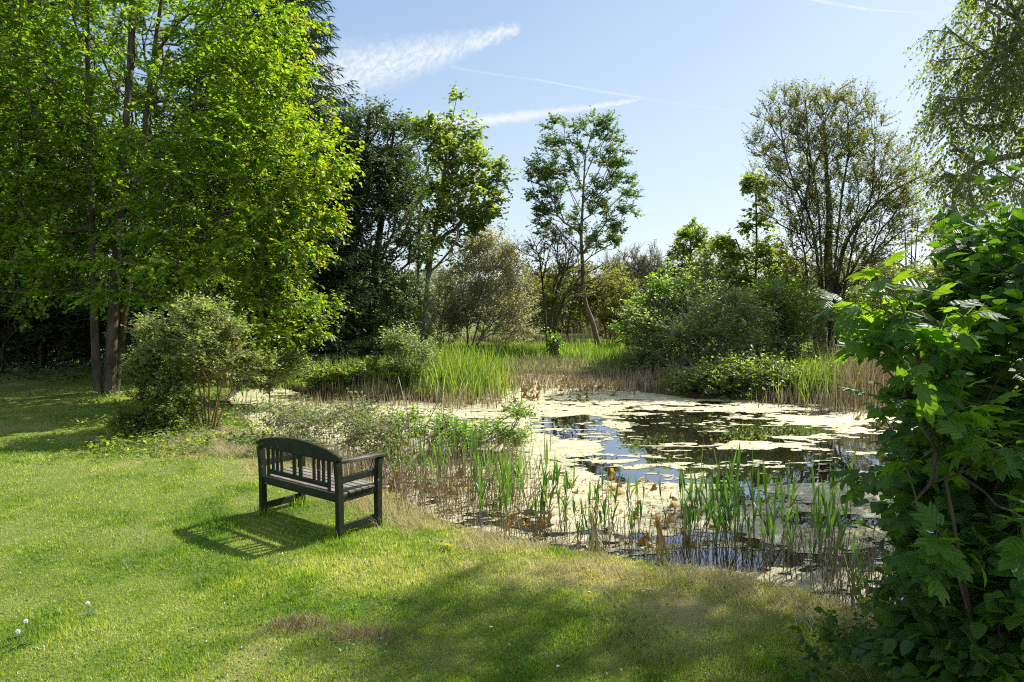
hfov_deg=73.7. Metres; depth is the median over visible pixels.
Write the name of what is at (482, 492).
reed
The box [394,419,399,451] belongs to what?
reed
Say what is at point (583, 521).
reed
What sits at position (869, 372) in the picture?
dead stems
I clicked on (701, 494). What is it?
reed
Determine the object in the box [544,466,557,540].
reed
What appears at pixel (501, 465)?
reed
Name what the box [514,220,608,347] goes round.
willow shrub
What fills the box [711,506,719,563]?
reed
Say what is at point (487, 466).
reed
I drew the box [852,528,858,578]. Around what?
reed
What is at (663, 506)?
reed
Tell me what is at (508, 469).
reed
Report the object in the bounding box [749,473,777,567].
reed
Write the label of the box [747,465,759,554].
reed
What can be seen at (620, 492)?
withered leaf
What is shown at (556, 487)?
reed
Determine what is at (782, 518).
reed
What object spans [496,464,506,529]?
reed
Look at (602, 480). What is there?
reed
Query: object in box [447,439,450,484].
reed
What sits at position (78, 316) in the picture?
undergrowth bush
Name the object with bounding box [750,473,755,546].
reed
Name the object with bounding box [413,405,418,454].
reed
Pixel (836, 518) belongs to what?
reed
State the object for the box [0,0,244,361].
woodland tree
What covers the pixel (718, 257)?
thicket bush
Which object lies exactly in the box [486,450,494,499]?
reed
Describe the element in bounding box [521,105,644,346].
ash tree
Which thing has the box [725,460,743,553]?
reed
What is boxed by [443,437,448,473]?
reed
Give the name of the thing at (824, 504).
reed
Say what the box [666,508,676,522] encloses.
withered leaf
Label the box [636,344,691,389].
fallen log
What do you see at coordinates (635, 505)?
reed
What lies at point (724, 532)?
reed
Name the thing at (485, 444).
reed
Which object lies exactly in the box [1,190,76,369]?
slim tree
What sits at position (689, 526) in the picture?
reed
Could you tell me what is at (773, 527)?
reed
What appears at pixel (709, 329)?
thicket bush
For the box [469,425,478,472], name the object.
reed
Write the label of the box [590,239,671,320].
sallow bush
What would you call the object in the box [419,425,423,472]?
reed
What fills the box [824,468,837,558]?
reed
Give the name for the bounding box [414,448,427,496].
reed
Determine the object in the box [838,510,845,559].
reed
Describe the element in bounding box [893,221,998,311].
thicket bush
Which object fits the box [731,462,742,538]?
reed
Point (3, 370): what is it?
dark log
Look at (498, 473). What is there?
reed
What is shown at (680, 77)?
sky
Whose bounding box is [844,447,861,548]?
reed
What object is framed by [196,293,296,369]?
undergrowth bush
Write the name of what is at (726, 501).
reed
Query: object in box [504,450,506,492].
reed
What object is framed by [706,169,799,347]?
maple sapling
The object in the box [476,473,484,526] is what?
reed
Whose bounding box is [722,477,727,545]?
reed
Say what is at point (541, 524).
withered leaf
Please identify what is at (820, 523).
reed
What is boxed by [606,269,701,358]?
thicket bush
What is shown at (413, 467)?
reed
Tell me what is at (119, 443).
ground ivy
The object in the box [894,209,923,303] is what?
bare sapling
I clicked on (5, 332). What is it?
undergrowth bush
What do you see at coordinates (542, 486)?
reed
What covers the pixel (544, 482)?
reed
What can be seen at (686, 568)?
dry grass
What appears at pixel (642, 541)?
withered leaf
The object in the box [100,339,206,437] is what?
yew shrub
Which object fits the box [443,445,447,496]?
reed
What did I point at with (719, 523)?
reed
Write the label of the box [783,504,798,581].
reed
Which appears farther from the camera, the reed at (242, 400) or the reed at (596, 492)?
the reed at (242, 400)
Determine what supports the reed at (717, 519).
in the water
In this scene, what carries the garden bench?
on the ground at (12, 386)
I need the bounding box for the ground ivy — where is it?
[34,385,285,457]
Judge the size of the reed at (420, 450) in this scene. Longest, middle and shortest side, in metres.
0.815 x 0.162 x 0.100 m
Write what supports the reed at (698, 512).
on the water
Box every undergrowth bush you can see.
[0,272,62,366]
[0,277,105,368]
[44,269,139,364]
[101,278,217,364]
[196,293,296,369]
[251,299,358,359]
[337,296,448,357]
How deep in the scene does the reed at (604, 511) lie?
7.51 m
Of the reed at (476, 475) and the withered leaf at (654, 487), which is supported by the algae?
the withered leaf at (654, 487)
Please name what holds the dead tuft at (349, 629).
on the ground at (12, 386)
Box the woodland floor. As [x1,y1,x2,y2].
[0,347,420,384]
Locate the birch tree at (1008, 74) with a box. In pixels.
[896,0,1023,266]
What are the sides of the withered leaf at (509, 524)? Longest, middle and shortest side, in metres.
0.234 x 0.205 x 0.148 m
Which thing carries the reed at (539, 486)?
in the water
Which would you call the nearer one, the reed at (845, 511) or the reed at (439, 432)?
the reed at (845, 511)
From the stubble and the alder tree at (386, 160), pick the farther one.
the alder tree at (386, 160)
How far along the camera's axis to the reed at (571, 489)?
7.77 m
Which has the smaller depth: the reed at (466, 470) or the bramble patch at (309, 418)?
the reed at (466, 470)
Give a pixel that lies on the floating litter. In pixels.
(640, 487)
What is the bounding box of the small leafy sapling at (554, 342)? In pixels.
[545,330,564,358]
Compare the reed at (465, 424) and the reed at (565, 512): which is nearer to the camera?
the reed at (565, 512)
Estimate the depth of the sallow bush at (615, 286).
44.36 m
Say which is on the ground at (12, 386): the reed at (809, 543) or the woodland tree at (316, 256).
the woodland tree at (316, 256)
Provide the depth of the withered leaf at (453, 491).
9.69 m
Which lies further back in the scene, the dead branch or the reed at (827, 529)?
the dead branch
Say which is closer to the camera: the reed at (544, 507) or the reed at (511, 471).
the reed at (544, 507)
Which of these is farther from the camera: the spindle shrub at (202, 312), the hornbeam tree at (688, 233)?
the hornbeam tree at (688, 233)
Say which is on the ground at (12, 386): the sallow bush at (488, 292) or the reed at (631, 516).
the sallow bush at (488, 292)
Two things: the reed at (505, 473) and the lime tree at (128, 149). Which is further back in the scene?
the lime tree at (128, 149)
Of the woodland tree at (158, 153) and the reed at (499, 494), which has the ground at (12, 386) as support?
the woodland tree at (158, 153)
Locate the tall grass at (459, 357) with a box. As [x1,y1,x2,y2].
[205,334,865,407]
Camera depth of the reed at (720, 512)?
7.12 m
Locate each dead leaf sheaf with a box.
[587,508,602,551]
[654,515,670,558]
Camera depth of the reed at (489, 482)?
9.06 m
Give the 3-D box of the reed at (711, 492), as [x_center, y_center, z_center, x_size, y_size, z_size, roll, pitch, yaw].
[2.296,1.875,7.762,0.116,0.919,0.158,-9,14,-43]
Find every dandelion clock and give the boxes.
[10,619,34,637]
[12,629,31,647]
[80,601,95,618]
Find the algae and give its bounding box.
[230,374,917,613]
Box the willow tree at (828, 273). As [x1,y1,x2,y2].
[741,75,943,361]
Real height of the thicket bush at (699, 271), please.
5.206 m
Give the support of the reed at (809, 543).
in the water
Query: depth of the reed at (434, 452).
9.32 m
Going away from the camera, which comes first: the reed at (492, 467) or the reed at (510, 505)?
the reed at (510, 505)
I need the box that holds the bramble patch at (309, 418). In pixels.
[249,388,422,462]
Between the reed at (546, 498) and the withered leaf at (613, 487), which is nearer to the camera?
the reed at (546, 498)
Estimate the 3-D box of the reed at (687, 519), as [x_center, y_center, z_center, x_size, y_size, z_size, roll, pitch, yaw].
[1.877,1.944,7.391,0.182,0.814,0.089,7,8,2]
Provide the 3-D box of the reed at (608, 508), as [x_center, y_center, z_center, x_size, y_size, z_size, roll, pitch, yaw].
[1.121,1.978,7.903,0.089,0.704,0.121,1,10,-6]
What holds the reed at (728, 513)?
in the water
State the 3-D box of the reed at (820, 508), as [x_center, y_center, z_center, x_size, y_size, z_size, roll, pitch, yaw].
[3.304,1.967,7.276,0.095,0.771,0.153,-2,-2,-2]
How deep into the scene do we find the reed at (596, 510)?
7.53 m
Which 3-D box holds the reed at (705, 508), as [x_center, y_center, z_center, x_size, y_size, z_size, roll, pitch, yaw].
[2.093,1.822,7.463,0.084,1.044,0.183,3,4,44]
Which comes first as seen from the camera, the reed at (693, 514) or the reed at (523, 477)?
the reed at (693, 514)
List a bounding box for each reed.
[239,386,242,416]
[386,445,400,490]
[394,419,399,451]
[399,438,403,469]
[404,454,407,486]
[406,436,416,480]
[409,449,418,487]
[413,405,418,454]
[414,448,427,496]
[418,435,421,464]
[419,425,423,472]
[430,457,437,501]
[433,440,438,490]
[434,432,439,463]
[436,419,441,450]
[438,444,441,482]
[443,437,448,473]
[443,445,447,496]
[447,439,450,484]
[449,421,455,470]
[451,419,459,458]
[460,431,473,479]
[462,425,466,464]
[463,410,466,455]
[465,448,469,488]
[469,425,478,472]
[471,442,477,504]
[472,455,478,506]
[474,437,480,473]
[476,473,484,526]
[476,478,486,522]
[481,447,498,502]
[481,479,482,508]
[483,416,489,454]
[483,450,489,482]
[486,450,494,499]
[486,460,490,505]
[491,441,501,502]
[491,469,494,526]
[496,445,503,512]
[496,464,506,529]
[497,464,509,522]
[498,478,501,527]
[500,464,512,531]
[501,470,511,519]
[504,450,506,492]
[504,487,512,523]
[506,455,516,493]
[511,452,516,504]
[511,455,520,501]
[514,459,527,527]
[515,448,530,539]
[515,456,520,510]
[521,472,533,534]
[523,455,527,505]
[529,455,539,535]
[538,455,542,524]
[538,462,556,530]
[539,441,549,526]
[539,465,552,528]
[540,452,551,534]
[543,467,546,537]
[543,476,554,542]
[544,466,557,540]
[554,447,562,538]
[554,456,560,519]
[555,477,564,520]
[558,458,579,538]
[562,471,567,534]
[564,468,570,531]
[572,493,580,549]
[576,494,588,542]
[576,500,585,546]
[584,515,591,547]
[588,482,595,539]
[590,472,600,534]
[592,489,597,547]
[594,478,605,548]
[600,465,607,545]
[601,463,606,537]
[605,482,611,525]
[605,486,608,534]
[609,471,619,547]
[624,472,635,544]
[625,473,633,558]
[629,476,639,537]
[629,487,636,534]
[630,495,638,543]
[638,481,644,542]
[658,478,667,541]
[677,459,684,541]
[680,487,698,552]
[681,467,686,547]
[682,476,691,561]
[684,469,692,553]
[685,476,692,553]
[685,477,693,543]
[687,487,693,558]
[687,487,702,546]
[689,470,704,558]
[693,468,709,561]
[697,438,706,549]
[697,478,715,562]
[700,460,722,563]
[701,468,707,544]
[705,470,718,538]
[706,477,728,561]
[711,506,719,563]
[712,485,716,553]
[712,487,725,566]
[714,472,725,548]
[715,494,729,550]
[718,475,728,565]
[719,447,732,546]
[721,497,727,550]
[722,445,737,539]
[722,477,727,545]
[722,495,737,550]
[724,481,732,563]
[724,483,737,554]
[725,458,738,548]
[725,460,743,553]
[726,462,744,551]
[727,507,736,557]
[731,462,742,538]
[733,443,743,507]
[735,460,744,561]
[741,479,753,562]
[742,483,752,542]
[743,497,752,554]
[747,454,754,523]
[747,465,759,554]
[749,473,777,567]
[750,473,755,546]
[753,484,769,571]
[759,460,771,570]
[765,469,771,570]
[768,480,778,581]
[770,468,779,559]
[772,476,791,576]
[778,474,801,556]
[780,478,796,578]
[781,488,794,570]
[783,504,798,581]
[786,460,799,546]
[793,499,814,566]
[802,500,811,570]
[810,501,822,578]
[810,509,819,566]
[812,465,820,562]
[817,478,831,566]
[818,483,830,565]
[818,495,824,528]
[822,497,833,562]
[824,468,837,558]
[826,459,838,581]
[828,462,845,564]
[830,465,836,542]
[831,521,847,570]
[833,487,847,581]
[837,519,843,565]
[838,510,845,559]
[843,553,859,607]
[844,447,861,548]
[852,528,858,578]
[857,542,869,613]
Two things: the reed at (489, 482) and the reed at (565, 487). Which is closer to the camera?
the reed at (565, 487)
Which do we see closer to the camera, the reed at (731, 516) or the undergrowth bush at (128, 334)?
the reed at (731, 516)
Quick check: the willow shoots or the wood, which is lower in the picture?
the willow shoots
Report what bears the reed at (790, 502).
in the water
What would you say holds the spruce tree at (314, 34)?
on the ground at (12, 386)
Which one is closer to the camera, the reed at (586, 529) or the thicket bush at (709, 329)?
the reed at (586, 529)
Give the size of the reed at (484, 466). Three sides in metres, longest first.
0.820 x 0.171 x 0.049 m
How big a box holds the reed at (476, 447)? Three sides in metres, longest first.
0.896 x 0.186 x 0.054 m
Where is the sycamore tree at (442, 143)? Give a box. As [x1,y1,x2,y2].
[390,80,520,342]
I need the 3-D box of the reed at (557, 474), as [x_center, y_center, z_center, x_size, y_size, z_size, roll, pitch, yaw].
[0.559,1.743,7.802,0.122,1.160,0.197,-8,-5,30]
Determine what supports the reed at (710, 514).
on the water
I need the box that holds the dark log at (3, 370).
[0,344,34,379]
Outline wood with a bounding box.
[4,244,1022,332]
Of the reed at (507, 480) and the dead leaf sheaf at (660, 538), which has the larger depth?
the reed at (507, 480)
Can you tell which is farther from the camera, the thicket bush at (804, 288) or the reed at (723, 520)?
the thicket bush at (804, 288)
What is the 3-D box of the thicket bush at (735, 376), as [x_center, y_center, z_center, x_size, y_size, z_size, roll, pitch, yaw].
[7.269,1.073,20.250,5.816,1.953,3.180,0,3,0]
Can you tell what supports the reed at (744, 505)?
on the water
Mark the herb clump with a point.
(329, 372)
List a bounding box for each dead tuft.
[233,611,364,638]
[290,616,433,652]
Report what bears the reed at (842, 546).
in the water
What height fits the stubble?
0.814 m
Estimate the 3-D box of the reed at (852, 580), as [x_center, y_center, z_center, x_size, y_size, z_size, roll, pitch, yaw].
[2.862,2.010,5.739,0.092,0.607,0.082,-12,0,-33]
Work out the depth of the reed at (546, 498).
7.82 m
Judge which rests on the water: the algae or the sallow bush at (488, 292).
the algae
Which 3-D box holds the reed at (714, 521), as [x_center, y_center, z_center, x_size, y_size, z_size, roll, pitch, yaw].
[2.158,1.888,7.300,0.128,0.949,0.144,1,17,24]
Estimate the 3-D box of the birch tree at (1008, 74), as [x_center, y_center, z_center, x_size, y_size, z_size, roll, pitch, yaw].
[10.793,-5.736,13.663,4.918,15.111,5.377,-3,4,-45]
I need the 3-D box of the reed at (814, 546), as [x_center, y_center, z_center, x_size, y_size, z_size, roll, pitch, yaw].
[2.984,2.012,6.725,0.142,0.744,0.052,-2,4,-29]
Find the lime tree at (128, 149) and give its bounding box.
[0,0,365,394]
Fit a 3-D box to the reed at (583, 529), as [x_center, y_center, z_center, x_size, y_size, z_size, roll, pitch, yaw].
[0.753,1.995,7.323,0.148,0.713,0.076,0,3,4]
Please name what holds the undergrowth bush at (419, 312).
on the ground at (12, 386)
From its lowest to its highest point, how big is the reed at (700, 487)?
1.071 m
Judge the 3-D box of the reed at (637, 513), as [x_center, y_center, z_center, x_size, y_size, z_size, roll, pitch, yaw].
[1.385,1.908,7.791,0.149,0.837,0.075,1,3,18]
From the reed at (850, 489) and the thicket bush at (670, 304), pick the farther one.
the thicket bush at (670, 304)
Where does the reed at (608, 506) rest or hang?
in the water
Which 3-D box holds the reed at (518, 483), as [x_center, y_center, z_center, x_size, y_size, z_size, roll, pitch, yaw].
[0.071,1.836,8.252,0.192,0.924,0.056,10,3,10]
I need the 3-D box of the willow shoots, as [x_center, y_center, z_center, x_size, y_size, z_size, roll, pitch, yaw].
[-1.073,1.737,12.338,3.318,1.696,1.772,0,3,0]
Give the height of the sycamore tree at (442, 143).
13.047 m
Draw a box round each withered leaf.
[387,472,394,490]
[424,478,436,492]
[448,480,455,494]
[502,517,512,529]
[504,504,520,524]
[535,512,546,528]
[604,481,619,490]
[615,490,624,494]
[639,528,646,546]
[649,482,657,489]
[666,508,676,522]
[670,501,678,506]
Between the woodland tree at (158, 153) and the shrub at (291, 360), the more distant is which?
the woodland tree at (158, 153)
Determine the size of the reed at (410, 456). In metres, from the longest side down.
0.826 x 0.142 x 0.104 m
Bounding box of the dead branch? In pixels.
[397,387,488,485]
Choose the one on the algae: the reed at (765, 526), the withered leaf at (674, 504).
the withered leaf at (674, 504)
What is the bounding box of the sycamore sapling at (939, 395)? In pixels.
[811,249,1023,680]
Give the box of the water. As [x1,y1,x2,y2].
[232,377,932,607]
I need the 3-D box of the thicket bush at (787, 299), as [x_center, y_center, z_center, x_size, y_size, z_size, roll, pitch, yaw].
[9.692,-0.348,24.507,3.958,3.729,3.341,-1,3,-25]
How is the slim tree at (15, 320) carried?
on the ground at (12, 386)
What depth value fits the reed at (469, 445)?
10.22 m
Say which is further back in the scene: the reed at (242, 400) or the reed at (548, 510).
the reed at (242, 400)
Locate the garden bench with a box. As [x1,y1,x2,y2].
[256,437,385,539]
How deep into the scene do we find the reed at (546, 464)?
7.77 m
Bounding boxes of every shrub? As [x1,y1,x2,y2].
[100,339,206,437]
[112,289,284,429]
[222,341,322,403]
[372,321,443,384]
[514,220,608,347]
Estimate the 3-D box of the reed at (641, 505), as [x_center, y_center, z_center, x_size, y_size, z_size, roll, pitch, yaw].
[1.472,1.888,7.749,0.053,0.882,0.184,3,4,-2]
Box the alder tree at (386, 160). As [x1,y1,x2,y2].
[299,90,446,358]
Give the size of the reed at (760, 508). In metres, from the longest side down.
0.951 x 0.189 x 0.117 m
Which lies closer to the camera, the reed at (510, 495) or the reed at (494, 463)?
the reed at (510, 495)
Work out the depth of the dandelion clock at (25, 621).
5.06 m
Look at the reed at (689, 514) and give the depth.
7.35 m
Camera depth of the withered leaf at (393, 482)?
9.84 m
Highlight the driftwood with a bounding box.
[755,401,809,405]
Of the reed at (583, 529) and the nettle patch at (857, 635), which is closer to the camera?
the nettle patch at (857, 635)
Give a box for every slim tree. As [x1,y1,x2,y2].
[0,196,30,367]
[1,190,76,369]
[20,197,55,361]
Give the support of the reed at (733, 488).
in the water
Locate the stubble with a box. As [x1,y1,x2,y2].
[357,432,928,615]
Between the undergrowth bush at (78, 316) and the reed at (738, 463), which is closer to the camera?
the reed at (738, 463)
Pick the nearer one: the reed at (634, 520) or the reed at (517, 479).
the reed at (634, 520)
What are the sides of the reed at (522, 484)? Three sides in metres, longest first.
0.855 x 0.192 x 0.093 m
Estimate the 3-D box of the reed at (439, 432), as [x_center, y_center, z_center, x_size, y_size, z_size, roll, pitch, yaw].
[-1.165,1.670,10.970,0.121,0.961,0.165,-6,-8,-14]
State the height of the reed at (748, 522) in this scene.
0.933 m
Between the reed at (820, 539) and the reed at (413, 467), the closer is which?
the reed at (820, 539)
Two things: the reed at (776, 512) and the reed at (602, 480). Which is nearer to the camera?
the reed at (776, 512)
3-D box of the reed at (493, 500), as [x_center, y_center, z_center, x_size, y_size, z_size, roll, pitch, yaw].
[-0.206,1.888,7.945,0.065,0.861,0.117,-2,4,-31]
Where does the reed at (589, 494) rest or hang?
in the water
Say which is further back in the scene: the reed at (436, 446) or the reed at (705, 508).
the reed at (436, 446)
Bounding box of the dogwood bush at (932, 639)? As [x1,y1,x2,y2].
[827,136,1023,681]
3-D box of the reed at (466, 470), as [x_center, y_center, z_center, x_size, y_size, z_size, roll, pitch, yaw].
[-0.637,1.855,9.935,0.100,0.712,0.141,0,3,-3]
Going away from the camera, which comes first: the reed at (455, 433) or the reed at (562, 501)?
the reed at (562, 501)
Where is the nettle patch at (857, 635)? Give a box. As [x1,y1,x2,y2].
[772,605,958,681]
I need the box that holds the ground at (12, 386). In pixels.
[0,306,1023,681]
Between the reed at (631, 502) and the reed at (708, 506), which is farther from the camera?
the reed at (631, 502)
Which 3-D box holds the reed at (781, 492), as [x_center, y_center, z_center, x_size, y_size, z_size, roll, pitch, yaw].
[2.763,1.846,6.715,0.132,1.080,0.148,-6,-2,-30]
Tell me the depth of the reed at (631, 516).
7.22 m
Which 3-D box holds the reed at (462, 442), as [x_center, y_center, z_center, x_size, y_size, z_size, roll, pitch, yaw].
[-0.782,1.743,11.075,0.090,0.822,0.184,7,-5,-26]
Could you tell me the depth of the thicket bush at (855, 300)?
29.62 m
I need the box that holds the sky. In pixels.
[12,0,1023,296]
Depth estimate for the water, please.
12.30 m
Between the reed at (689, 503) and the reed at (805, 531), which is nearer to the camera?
the reed at (805, 531)
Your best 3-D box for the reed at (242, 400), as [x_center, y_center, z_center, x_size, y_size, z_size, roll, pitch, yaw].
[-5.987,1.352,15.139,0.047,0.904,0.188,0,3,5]
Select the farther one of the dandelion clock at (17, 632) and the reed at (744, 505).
the reed at (744, 505)
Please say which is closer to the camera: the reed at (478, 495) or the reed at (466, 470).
the reed at (478, 495)
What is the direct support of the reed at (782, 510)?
in the water
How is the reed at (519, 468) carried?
in the water
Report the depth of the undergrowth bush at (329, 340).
28.72 m
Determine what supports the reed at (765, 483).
in the water
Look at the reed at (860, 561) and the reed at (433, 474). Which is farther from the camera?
the reed at (433, 474)
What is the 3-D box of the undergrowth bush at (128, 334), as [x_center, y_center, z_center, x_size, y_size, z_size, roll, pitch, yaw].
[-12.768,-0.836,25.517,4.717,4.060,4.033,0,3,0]
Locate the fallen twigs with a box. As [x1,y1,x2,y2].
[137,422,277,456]
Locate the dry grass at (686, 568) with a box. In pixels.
[128,428,891,646]
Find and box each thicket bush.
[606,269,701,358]
[618,266,725,371]
[632,243,774,357]
[648,283,787,371]
[654,344,846,401]
[689,233,818,325]
[708,269,836,356]
[723,279,838,370]
[826,251,943,352]
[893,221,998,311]
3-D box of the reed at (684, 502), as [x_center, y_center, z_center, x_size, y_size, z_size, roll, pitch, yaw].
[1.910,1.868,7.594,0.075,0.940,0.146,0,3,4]
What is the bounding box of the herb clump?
[292,354,420,388]
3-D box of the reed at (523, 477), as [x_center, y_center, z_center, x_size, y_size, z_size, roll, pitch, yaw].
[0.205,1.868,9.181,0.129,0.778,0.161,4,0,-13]
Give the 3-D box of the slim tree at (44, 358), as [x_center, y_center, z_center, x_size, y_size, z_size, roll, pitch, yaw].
[-18.612,-2.370,26.791,2.710,7.114,1.192,0,3,0]
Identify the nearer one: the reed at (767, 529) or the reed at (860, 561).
the reed at (860, 561)
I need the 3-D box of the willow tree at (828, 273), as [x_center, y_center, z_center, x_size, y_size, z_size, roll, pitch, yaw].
[12.791,-4.643,26.866,7.899,11.486,4.523,0,3,0]
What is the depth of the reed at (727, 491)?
7.63 m
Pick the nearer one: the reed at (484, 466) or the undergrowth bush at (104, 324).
the reed at (484, 466)
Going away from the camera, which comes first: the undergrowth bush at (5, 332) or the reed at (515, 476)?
the reed at (515, 476)
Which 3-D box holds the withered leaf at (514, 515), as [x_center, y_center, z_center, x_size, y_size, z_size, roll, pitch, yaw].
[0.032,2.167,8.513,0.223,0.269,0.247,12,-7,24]
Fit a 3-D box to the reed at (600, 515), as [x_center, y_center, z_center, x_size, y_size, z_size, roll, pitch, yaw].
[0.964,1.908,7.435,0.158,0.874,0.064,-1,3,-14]
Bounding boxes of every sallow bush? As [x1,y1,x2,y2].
[409,218,548,349]
[508,258,643,340]
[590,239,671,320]
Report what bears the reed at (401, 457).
in the water
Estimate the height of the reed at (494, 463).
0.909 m
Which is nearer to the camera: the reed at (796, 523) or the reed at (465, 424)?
the reed at (796, 523)
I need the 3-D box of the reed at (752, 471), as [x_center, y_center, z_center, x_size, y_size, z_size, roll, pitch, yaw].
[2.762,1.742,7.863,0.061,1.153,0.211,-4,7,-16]
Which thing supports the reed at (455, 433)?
in the water
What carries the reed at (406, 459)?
in the water
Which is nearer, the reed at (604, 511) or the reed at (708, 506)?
the reed at (708, 506)
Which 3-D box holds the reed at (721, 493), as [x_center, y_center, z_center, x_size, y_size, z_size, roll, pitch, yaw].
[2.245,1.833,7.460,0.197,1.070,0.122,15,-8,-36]
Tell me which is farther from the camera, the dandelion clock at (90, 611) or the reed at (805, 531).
the reed at (805, 531)
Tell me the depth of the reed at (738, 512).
7.12 m
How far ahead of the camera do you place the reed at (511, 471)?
9.04 m
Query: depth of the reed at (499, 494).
8.02 m
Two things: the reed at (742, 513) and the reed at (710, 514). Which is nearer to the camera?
the reed at (710, 514)
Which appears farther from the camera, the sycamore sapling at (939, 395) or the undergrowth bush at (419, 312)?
the undergrowth bush at (419, 312)
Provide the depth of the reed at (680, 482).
7.49 m
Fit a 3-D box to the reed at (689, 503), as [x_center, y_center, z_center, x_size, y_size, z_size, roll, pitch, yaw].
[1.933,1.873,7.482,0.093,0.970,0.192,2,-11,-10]
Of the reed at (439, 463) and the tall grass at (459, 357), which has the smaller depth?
the reed at (439, 463)
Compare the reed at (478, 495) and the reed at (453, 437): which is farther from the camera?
the reed at (453, 437)
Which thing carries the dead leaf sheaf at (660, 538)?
in the water
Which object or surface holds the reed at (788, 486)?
in the water
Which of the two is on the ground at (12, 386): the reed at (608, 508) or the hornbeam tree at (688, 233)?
the hornbeam tree at (688, 233)
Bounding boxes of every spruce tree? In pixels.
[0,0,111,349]
[160,0,384,363]
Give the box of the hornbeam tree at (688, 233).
[647,217,717,286]
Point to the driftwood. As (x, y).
(779, 403)
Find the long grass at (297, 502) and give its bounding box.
[250,492,381,538]
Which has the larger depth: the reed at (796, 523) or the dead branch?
the dead branch
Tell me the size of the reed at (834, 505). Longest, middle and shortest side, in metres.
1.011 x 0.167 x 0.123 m
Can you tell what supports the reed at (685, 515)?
on the water
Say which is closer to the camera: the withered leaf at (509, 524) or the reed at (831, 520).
the reed at (831, 520)
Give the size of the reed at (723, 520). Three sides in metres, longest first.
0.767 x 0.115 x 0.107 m
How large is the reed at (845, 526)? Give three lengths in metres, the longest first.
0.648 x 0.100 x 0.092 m
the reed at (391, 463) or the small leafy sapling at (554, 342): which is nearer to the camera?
the reed at (391, 463)
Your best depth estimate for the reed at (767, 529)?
6.88 m
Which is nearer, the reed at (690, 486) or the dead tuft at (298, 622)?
the dead tuft at (298, 622)
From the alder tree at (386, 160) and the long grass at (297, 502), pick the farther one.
the alder tree at (386, 160)
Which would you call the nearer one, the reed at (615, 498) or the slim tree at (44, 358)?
the reed at (615, 498)
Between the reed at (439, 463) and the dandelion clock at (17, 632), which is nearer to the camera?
the dandelion clock at (17, 632)
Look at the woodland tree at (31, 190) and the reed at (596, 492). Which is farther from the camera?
the woodland tree at (31, 190)
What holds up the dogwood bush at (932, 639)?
on the ground at (12, 386)
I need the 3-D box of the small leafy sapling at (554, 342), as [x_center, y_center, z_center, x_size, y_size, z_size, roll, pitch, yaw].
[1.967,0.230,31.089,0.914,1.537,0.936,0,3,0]
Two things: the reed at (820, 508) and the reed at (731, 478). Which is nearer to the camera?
the reed at (820, 508)
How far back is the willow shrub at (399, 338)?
19.89 m
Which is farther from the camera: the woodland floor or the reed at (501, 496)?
the woodland floor
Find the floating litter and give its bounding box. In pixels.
[356,388,882,582]
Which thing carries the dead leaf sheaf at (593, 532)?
in the water
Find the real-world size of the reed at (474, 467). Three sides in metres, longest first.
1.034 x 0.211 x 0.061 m
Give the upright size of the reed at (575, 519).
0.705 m
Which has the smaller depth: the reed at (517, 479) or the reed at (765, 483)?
the reed at (765, 483)
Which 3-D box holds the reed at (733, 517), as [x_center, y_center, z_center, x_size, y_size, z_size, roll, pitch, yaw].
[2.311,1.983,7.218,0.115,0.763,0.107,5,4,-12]
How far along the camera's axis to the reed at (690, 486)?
7.36 m
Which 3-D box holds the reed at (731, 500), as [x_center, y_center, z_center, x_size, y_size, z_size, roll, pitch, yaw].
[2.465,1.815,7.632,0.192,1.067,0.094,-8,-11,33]
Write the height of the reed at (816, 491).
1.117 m
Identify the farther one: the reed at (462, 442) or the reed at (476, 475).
the reed at (462, 442)
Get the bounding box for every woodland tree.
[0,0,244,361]
[0,2,136,305]
[96,38,313,312]
[263,118,366,323]
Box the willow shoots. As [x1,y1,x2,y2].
[360,392,543,458]

